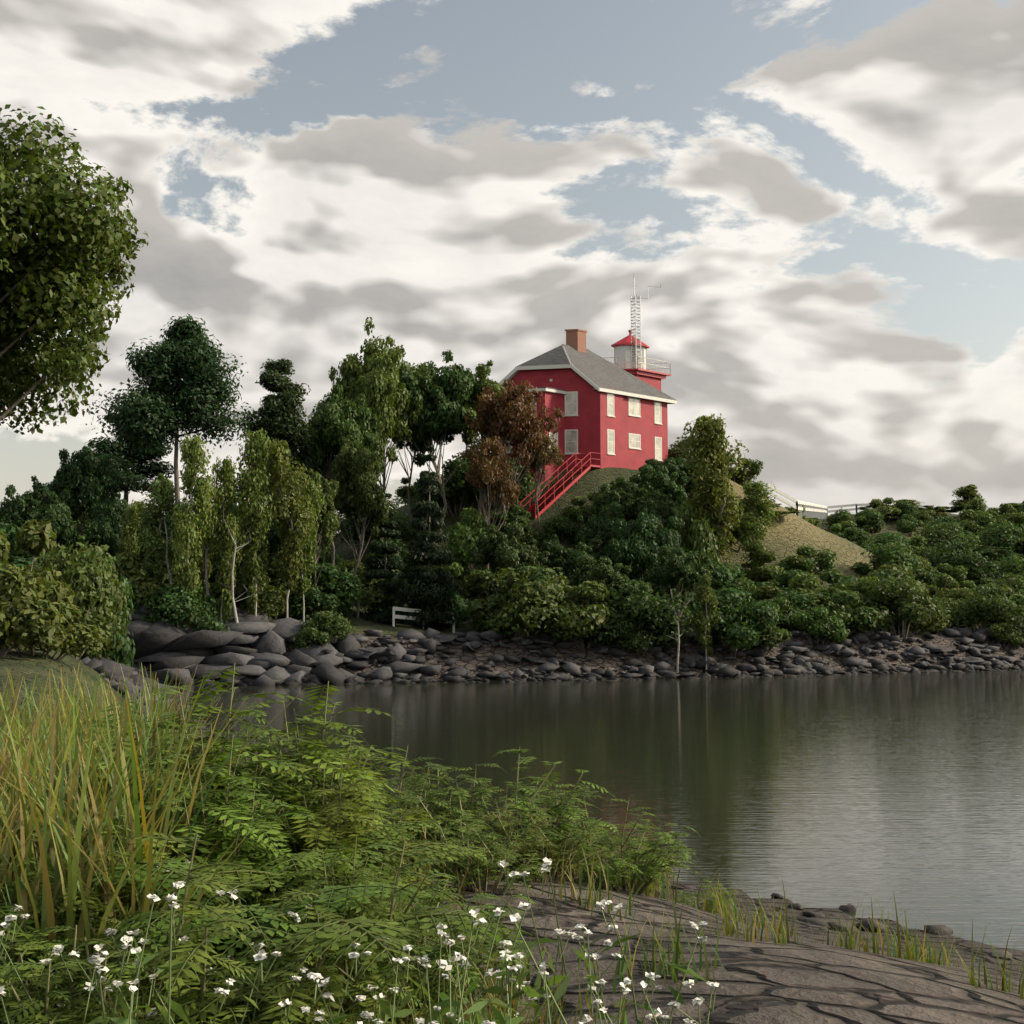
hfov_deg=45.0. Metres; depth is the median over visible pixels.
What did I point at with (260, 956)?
flowers
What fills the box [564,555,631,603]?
bush
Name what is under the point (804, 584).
shrub
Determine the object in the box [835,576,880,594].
shrub
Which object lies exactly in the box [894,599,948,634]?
shrub
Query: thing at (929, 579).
shrub
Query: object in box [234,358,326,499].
tree
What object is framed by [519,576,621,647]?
shrub
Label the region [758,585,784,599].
shrub
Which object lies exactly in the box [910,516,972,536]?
shrub
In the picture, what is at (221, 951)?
shrub
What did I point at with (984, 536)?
shrub
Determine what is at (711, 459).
tree
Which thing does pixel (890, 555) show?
shrub
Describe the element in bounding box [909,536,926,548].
shrub
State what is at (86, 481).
tree
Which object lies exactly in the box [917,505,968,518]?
tree
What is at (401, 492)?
shrub
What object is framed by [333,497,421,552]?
tree
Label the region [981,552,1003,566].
shrub
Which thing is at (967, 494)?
tree
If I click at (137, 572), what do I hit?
shrub
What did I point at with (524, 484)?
shrub
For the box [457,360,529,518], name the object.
tree
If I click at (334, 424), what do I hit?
tree
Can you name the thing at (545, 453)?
tree
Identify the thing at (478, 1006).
flowers
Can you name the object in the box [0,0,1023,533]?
sky
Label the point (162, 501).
tree
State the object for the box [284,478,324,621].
tree
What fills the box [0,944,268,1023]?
fern
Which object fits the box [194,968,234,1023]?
flowers
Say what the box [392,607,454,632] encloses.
white fence
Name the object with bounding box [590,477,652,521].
bush
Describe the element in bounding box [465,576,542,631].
shrub
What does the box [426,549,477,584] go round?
shrub
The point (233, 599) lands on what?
tree
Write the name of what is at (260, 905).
fern
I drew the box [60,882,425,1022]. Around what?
fern
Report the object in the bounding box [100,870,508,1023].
fern
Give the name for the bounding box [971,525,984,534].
shrub
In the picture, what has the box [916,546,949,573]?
shrub
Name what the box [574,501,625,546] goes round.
tree
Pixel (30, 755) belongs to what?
tall grass
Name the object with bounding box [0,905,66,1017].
flowers
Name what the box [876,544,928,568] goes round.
shrub
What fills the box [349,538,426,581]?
shrub
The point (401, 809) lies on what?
shrub
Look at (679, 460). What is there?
tree
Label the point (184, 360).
tree
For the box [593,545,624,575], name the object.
tree
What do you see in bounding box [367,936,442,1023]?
flowers
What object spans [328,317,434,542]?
tree
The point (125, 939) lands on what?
flowers
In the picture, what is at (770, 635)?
shrub
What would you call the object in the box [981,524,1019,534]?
shrub
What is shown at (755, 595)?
shrub
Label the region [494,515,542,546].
shrub
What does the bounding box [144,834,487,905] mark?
fern
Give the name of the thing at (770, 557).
shrub
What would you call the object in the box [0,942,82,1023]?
shrub
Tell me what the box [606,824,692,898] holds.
shrub
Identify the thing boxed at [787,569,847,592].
shrub
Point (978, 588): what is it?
shrub
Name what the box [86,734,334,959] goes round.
shrub
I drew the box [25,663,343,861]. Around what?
shrub
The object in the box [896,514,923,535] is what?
shrub
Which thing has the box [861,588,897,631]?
shrub
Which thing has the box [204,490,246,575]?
tree
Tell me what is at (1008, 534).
shrub
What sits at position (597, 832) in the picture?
shrub
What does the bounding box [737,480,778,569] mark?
tree
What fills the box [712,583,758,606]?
shrub
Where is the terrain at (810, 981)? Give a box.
[0,467,1023,1023]
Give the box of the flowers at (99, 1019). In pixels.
[83,938,174,1023]
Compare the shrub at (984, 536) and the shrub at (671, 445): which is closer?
the shrub at (671, 445)
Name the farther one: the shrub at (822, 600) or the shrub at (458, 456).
the shrub at (458, 456)
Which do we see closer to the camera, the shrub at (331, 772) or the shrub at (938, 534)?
the shrub at (331, 772)
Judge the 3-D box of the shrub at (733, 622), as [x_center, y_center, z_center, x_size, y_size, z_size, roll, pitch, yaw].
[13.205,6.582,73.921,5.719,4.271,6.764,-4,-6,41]
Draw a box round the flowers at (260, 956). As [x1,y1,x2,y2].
[134,942,293,1023]
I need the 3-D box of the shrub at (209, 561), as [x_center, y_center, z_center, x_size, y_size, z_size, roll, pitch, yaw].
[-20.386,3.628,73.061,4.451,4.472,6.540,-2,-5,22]
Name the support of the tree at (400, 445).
on the terrain at (810, 981)
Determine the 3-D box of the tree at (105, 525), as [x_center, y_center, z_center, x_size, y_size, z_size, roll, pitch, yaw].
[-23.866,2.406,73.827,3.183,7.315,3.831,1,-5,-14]
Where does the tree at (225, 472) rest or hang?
on the terrain at (810, 981)
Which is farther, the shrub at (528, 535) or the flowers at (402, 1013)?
the shrub at (528, 535)
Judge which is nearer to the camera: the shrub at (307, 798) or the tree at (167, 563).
the shrub at (307, 798)
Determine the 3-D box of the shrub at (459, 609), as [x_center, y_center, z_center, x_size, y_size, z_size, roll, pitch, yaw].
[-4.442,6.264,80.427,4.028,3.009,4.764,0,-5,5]
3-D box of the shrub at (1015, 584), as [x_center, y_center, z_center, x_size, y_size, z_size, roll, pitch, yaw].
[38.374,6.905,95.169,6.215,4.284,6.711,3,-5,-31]
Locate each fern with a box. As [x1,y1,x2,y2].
[0,819,242,1021]
[0,833,389,1023]
[0,925,189,1023]
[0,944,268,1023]
[49,820,395,946]
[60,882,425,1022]
[98,967,364,1023]
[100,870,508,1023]
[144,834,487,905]
[169,903,280,965]
[182,906,457,1023]
[186,815,450,911]
[370,745,498,859]
[384,763,559,873]
[429,746,623,876]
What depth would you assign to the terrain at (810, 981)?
6.41 m
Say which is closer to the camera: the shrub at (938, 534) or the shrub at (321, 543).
the shrub at (321, 543)
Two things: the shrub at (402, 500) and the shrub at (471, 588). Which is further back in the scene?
the shrub at (402, 500)
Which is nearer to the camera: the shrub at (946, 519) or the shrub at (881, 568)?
the shrub at (881, 568)
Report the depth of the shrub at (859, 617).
78.01 m
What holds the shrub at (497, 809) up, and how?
on the terrain at (810, 981)
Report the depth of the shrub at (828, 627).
76.09 m
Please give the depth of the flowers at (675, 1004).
3.99 m
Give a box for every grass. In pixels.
[0,660,297,1023]
[1,788,644,1023]
[3,703,460,886]
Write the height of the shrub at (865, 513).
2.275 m
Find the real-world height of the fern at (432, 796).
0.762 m
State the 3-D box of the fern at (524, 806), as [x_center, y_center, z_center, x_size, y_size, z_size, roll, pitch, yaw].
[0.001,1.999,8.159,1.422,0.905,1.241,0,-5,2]
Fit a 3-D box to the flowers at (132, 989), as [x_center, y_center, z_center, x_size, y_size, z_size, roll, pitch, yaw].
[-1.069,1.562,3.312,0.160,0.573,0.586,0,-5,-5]
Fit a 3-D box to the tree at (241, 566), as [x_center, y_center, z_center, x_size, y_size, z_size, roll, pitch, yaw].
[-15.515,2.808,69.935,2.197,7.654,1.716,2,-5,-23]
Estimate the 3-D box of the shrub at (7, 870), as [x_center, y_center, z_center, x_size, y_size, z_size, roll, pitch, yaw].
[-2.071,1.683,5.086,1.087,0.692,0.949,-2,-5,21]
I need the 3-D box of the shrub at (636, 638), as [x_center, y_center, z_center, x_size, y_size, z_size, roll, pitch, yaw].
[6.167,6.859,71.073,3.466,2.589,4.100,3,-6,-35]
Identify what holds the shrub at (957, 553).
on the terrain at (810, 981)
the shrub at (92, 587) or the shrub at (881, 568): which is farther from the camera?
the shrub at (881, 568)
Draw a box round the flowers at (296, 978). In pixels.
[287,957,323,1023]
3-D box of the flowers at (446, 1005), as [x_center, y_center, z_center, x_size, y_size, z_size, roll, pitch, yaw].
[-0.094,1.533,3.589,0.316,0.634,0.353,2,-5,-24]
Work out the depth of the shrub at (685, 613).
79.03 m
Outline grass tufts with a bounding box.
[521,834,1023,998]
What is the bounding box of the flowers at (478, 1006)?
[438,902,566,1023]
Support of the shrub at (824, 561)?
on the terrain at (810, 981)
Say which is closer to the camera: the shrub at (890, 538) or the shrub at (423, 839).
the shrub at (423, 839)
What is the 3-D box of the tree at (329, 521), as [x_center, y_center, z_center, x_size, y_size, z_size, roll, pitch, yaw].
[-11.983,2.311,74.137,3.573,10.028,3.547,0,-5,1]
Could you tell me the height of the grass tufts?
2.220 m
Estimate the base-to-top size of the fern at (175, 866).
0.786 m
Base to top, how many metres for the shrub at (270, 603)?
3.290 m
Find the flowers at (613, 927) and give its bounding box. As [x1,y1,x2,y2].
[572,899,641,1023]
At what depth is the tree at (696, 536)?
85.28 m
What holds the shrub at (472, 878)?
on the terrain at (810, 981)
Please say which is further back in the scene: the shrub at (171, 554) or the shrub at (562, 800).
the shrub at (171, 554)
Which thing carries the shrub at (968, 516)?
on the terrain at (810, 981)
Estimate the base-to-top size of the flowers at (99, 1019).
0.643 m
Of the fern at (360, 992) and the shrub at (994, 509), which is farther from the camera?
the shrub at (994, 509)
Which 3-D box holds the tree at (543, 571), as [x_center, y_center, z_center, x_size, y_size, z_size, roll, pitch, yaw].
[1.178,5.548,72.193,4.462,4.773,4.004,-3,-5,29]
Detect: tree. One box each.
[0,104,148,434]
[0,475,78,557]
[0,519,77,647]
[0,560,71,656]
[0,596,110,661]
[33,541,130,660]
[43,439,120,536]
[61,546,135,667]
[68,410,182,511]
[83,493,139,576]
[86,313,259,503]
[116,500,147,575]
[136,473,176,589]
[137,496,189,552]
[157,516,175,584]
[169,432,217,626]
[193,480,219,598]
[200,505,237,598]
[203,455,247,621]
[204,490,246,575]
[218,520,254,645]
[224,496,251,579]
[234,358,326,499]
[234,428,275,615]
[250,486,301,558]
[265,439,315,617]
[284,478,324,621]
[286,468,339,622]
[299,384,385,566]
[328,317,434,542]
[330,437,389,617]
[352,491,408,624]
[385,365,432,526]
[391,350,490,532]
[391,445,464,628]
[447,507,486,572]
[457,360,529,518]
[460,435,520,571]
[464,378,563,534]
[467,521,549,634]
[485,504,533,533]
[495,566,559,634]
[502,430,565,528]
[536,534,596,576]
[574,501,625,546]
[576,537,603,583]
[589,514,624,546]
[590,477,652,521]
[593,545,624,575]
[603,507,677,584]
[604,474,640,494]
[625,509,682,585]
[627,485,687,541]
[629,458,690,497]
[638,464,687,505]
[643,544,712,619]
[657,457,705,495]
[663,589,687,672]
[668,499,721,586]
[677,502,729,547]
[680,413,749,563]
[682,484,704,490]
[691,571,720,672]
[715,496,750,515]
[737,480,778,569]
[740,499,780,509]
[772,511,800,516]
[858,503,891,509]
[894,499,925,508]
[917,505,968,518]
[949,484,985,511]
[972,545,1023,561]
[997,503,1022,514]
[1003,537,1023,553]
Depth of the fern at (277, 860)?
5.28 m
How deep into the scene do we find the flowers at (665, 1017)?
3.93 m
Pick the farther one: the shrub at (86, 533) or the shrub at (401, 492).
the shrub at (401, 492)
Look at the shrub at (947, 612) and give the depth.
85.30 m
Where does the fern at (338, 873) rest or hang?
on the terrain at (810, 981)
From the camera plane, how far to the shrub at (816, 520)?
113.79 m
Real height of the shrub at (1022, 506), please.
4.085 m
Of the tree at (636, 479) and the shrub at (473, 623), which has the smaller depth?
the shrub at (473, 623)
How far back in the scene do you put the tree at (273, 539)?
75.03 m
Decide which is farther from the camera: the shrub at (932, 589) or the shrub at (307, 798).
the shrub at (932, 589)
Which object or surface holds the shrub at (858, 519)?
on the terrain at (810, 981)
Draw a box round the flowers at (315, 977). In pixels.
[307,972,365,1023]
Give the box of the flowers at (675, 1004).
[572,929,708,1023]
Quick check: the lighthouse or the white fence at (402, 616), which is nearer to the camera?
the white fence at (402, 616)
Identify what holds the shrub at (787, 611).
on the terrain at (810, 981)
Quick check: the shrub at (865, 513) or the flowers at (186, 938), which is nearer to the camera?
the flowers at (186, 938)
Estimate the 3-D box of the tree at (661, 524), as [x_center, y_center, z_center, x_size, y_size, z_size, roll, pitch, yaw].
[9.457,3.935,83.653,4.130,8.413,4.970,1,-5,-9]
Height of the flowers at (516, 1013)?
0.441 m
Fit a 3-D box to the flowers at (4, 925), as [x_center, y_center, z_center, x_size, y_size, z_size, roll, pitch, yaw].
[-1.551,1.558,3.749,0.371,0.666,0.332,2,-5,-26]
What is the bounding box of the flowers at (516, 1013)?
[433,978,532,1023]
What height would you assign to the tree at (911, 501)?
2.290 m
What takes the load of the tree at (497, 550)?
on the terrain at (810, 981)
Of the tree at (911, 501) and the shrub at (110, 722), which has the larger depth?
the tree at (911, 501)
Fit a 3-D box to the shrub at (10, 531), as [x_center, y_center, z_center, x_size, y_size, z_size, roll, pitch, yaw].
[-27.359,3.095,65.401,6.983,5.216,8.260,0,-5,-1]
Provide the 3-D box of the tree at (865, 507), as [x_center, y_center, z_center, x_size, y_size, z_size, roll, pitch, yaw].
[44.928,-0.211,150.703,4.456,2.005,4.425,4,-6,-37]
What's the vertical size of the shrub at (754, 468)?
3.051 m
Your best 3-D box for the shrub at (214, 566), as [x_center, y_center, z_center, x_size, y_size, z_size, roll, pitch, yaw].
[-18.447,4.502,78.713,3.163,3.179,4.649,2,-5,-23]
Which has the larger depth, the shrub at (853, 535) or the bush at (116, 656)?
the shrub at (853, 535)
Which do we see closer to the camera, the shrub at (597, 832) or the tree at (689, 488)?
the shrub at (597, 832)
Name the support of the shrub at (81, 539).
on the terrain at (810, 981)
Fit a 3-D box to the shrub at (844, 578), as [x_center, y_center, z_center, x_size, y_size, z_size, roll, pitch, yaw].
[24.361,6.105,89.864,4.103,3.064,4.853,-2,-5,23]
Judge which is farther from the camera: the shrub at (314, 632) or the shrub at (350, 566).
the shrub at (350, 566)
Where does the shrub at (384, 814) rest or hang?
on the terrain at (810, 981)
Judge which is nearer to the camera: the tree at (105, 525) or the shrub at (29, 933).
the shrub at (29, 933)
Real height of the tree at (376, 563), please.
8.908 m
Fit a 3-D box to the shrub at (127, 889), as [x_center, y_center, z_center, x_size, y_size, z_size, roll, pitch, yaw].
[-1.500,1.575,4.713,1.007,0.815,0.906,1,-5,-7]
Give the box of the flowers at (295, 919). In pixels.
[247,904,319,998]
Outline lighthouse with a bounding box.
[492,275,676,518]
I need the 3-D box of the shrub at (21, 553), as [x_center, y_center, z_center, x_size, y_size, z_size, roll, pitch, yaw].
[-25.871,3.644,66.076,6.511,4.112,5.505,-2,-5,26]
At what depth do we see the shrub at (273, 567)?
73.62 m
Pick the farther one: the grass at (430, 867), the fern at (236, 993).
the grass at (430, 867)
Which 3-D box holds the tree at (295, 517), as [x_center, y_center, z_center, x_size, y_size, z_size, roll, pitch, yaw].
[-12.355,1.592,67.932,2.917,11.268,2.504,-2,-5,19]
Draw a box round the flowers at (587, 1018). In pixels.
[579,972,657,1023]
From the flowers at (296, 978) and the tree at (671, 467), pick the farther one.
the tree at (671, 467)
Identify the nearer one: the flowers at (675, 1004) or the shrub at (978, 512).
the flowers at (675, 1004)
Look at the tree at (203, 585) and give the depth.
70.75 m
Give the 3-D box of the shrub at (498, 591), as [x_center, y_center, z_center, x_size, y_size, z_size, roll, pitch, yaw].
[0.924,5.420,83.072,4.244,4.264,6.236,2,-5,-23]
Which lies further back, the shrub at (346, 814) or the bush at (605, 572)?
the bush at (605, 572)
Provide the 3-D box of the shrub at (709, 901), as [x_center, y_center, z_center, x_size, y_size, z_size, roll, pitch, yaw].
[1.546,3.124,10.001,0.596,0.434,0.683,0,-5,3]
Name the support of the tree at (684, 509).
on the terrain at (810, 981)
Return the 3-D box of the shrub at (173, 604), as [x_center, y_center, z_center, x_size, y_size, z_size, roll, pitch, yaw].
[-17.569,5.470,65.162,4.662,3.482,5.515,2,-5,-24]
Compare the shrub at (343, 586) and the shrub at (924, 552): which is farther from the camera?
the shrub at (924, 552)
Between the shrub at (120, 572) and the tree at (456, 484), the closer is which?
the shrub at (120, 572)
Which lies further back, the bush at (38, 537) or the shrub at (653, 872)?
the bush at (38, 537)
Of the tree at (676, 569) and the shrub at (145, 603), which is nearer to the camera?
the shrub at (145, 603)
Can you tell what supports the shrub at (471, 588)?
on the terrain at (810, 981)
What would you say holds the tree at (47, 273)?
on the terrain at (810, 981)
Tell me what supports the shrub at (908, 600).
on the terrain at (810, 981)
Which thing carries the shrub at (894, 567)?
on the terrain at (810, 981)
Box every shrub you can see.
[0,523,56,580]
[0,827,219,1007]
[0,830,35,928]
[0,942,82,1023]
[5,822,239,993]
[9,543,69,580]
[15,694,252,817]
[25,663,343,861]
[35,737,255,867]
[65,552,163,602]
[66,535,87,560]
[71,526,140,557]
[74,512,90,526]
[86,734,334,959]
[95,996,248,1023]
[102,553,125,575]
[118,538,216,580]
[124,551,183,588]
[124,586,167,618]
[140,583,229,633]
[159,540,209,585]
[186,681,429,867]
[198,549,323,616]
[198,571,285,618]
[208,568,218,590]
[209,560,218,586]
[212,876,326,966]
[220,792,430,906]
[227,755,453,917]
[238,835,429,1010]
[243,828,338,947]
[264,555,332,617]
[278,563,362,620]
[283,841,544,1023]
[288,611,355,648]
[305,547,349,567]
[307,545,344,567]
[311,536,331,548]
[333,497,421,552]
[335,559,383,604]
[340,567,403,614]
[344,745,433,830]
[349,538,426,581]
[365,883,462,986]
[366,801,427,863]
[367,813,431,883]
[374,788,498,878]
[392,495,419,506]
[395,477,420,503]
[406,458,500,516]
[416,591,468,627]
[418,813,550,895]
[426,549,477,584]
[449,439,481,463]
[452,786,556,870]
[461,567,515,597]
[465,457,540,507]
[465,565,580,638]
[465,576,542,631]
[477,593,539,638]
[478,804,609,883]
[488,784,657,891]
[491,572,517,594]
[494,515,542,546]
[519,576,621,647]
[535,790,660,883]
[536,516,581,545]
[546,586,609,649]
[559,492,598,524]
[563,797,701,898]
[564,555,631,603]
[580,579,695,653]
[583,609,656,652]
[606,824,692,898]
[613,564,659,590]
[658,547,744,611]
[668,436,735,464]
[668,442,690,465]
[674,609,693,623]
[674,872,739,913]
[687,586,781,656]
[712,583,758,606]
[713,515,744,541]
[716,577,778,606]
[723,458,762,485]
[726,512,753,552]
[736,560,764,580]
[739,615,791,654]
[746,551,819,583]
[750,569,824,594]
[751,566,800,589]
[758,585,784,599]
[762,596,800,631]
[769,591,817,628]
[775,545,836,580]
[784,505,815,524]
[786,573,851,615]
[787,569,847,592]
[793,607,849,645]
[795,592,851,631]
[810,517,819,526]
[812,587,885,636]
[822,509,857,528]
[824,575,866,593]
[827,523,846,536]
[834,527,871,548]
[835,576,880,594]
[837,513,873,531]
[843,589,889,632]
[850,508,881,520]
[851,542,923,578]
[851,576,952,641]
[856,511,885,534]
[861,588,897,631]
[863,497,901,522]
[863,532,915,549]
[864,534,911,554]
[865,569,933,596]
[867,565,928,591]
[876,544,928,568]
[884,500,918,520]
[884,563,914,582]
[886,598,934,632]
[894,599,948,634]
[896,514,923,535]
[909,509,933,524]
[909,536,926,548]
[909,566,946,591]
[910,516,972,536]
[910,571,939,594]
[915,522,964,548]
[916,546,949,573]
[919,561,937,571]
[923,540,1006,589]
[926,506,948,518]
[928,597,962,630]
[929,563,968,585]
[929,575,974,603]
[934,533,984,551]
[937,597,981,626]
[942,585,1023,636]
[955,509,995,533]
[957,578,992,591]
[962,581,992,592]
[962,584,986,608]
[963,497,987,511]
[970,511,996,522]
[970,528,1017,549]
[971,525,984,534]
[972,531,1021,553]
[977,510,1009,527]
[980,574,1023,593]
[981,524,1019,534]
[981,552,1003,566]
[982,522,1023,552]
[986,507,1013,523]
[986,594,1023,623]
[988,622,1023,648]
[992,555,1023,581]
[995,584,1019,605]
[998,503,1023,523]
[1016,501,1023,512]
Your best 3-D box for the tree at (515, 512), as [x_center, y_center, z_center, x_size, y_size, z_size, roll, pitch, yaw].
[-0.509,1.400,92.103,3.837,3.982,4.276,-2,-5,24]
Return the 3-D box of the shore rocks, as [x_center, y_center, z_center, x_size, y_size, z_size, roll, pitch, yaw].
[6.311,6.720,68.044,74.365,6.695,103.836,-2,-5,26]
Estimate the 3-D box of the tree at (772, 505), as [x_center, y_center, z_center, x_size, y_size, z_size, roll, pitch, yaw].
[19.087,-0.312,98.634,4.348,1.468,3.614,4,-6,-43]
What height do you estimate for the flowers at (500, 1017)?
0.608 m
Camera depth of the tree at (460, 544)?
89.02 m
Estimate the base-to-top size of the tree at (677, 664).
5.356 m
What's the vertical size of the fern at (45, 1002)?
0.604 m
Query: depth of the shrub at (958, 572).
104.38 m
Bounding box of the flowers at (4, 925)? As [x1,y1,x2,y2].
[0,922,59,1020]
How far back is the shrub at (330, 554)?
88.15 m
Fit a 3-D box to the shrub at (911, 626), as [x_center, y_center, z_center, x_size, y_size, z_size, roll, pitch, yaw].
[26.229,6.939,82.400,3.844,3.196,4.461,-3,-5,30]
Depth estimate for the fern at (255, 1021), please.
3.88 m
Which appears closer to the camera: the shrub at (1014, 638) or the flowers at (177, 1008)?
the flowers at (177, 1008)
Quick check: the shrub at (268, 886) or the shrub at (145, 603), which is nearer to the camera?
the shrub at (268, 886)
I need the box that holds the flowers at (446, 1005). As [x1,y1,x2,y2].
[425,922,550,1023]
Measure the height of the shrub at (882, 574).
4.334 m
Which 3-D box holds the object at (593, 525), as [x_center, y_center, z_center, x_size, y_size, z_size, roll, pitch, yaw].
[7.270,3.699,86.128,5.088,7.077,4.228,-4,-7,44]
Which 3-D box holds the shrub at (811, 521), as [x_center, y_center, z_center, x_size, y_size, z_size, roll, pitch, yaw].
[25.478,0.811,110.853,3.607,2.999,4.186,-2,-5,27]
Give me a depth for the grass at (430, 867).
7.33 m
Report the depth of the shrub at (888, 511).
144.07 m
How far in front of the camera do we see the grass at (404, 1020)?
4.42 m
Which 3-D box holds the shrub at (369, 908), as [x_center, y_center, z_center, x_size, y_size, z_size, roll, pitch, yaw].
[-0.723,1.652,4.884,0.830,0.747,0.923,0,-5,1]
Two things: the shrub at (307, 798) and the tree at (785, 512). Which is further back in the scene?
the tree at (785, 512)
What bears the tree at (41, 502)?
on the terrain at (810, 981)
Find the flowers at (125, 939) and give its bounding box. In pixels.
[0,928,156,1023]
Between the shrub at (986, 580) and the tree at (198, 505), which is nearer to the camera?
the tree at (198, 505)
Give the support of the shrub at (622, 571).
on the terrain at (810, 981)
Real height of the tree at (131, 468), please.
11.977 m
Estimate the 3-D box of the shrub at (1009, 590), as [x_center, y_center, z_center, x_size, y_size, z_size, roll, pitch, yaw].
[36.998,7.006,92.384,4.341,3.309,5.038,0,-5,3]
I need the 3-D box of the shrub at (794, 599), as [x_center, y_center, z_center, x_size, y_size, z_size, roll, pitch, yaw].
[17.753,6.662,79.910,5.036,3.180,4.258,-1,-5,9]
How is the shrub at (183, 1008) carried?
on the terrain at (810, 981)
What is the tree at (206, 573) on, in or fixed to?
on the terrain at (810, 981)
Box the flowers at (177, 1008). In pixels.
[52,881,189,1023]
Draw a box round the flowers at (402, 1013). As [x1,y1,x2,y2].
[301,945,431,1023]
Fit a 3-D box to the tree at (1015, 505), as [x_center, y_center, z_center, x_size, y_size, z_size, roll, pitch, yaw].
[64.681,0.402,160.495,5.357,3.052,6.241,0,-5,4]
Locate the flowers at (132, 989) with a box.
[112,978,138,1023]
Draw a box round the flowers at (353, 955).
[253,943,384,1023]
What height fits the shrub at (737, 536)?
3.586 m
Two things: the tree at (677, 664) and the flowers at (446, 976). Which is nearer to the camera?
the flowers at (446, 976)
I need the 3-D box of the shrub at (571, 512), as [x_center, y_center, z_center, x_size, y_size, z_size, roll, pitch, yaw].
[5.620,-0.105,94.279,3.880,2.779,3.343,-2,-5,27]
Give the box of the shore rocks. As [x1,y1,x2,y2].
[79,601,1023,959]
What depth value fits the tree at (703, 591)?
71.09 m
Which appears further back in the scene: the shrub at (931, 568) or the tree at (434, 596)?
the shrub at (931, 568)
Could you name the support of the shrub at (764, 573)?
on the terrain at (810, 981)
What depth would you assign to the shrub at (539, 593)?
69.83 m
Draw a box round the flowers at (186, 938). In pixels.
[179,889,237,1021]
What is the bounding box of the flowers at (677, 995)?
[650,921,722,1023]
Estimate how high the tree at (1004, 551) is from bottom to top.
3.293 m
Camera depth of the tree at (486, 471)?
87.61 m
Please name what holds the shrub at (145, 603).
on the terrain at (810, 981)
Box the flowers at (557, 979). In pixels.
[454,857,576,1023]
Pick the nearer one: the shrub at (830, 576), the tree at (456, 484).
the shrub at (830, 576)
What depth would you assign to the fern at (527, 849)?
7.38 m
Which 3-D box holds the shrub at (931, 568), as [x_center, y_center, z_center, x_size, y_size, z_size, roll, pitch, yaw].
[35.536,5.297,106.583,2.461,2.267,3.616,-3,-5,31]
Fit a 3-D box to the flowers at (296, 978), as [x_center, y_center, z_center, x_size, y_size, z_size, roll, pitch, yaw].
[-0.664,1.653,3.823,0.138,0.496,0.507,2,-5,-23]
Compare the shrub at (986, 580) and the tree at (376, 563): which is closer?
the tree at (376, 563)
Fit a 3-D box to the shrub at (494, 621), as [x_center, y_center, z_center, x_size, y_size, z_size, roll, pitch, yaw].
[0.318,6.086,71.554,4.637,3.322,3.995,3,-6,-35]
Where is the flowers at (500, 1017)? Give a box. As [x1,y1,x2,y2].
[414,952,550,1023]
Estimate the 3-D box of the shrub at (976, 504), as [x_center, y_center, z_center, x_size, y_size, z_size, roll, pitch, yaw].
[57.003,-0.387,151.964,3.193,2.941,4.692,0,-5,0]
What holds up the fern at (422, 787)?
on the terrain at (810, 981)
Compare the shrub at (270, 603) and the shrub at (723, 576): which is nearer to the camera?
the shrub at (270, 603)
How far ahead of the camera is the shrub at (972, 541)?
122.69 m
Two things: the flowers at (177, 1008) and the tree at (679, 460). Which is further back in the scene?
the tree at (679, 460)
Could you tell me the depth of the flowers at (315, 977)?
3.48 m
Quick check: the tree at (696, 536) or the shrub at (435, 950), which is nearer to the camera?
the shrub at (435, 950)
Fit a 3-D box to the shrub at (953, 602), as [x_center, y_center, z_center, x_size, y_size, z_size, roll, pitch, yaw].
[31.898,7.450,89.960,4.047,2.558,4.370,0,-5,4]
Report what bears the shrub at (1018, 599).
on the terrain at (810, 981)
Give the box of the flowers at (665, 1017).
[633,975,670,1023]
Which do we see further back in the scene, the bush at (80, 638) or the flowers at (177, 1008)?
the bush at (80, 638)
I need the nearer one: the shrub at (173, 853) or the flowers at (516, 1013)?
the flowers at (516, 1013)
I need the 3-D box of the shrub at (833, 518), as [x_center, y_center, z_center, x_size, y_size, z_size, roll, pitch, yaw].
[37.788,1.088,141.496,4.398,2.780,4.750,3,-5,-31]
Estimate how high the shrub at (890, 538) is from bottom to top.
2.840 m
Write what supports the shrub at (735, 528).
on the terrain at (810, 981)
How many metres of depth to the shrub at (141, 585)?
64.89 m
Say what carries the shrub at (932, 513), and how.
on the terrain at (810, 981)
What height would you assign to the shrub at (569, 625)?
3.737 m
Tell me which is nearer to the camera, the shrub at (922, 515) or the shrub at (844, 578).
the shrub at (844, 578)
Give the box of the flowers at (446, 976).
[357,960,470,1023]
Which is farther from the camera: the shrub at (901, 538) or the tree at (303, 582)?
the shrub at (901, 538)
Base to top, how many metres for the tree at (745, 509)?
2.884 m
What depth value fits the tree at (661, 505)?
86.85 m
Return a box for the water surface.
[175,669,1023,950]
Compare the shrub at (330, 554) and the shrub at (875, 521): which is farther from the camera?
the shrub at (875, 521)
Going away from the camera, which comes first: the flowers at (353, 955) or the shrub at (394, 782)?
the flowers at (353, 955)
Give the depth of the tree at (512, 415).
90.64 m
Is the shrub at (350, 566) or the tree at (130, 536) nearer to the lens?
the tree at (130, 536)
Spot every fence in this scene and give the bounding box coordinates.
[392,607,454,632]
[766,483,893,518]

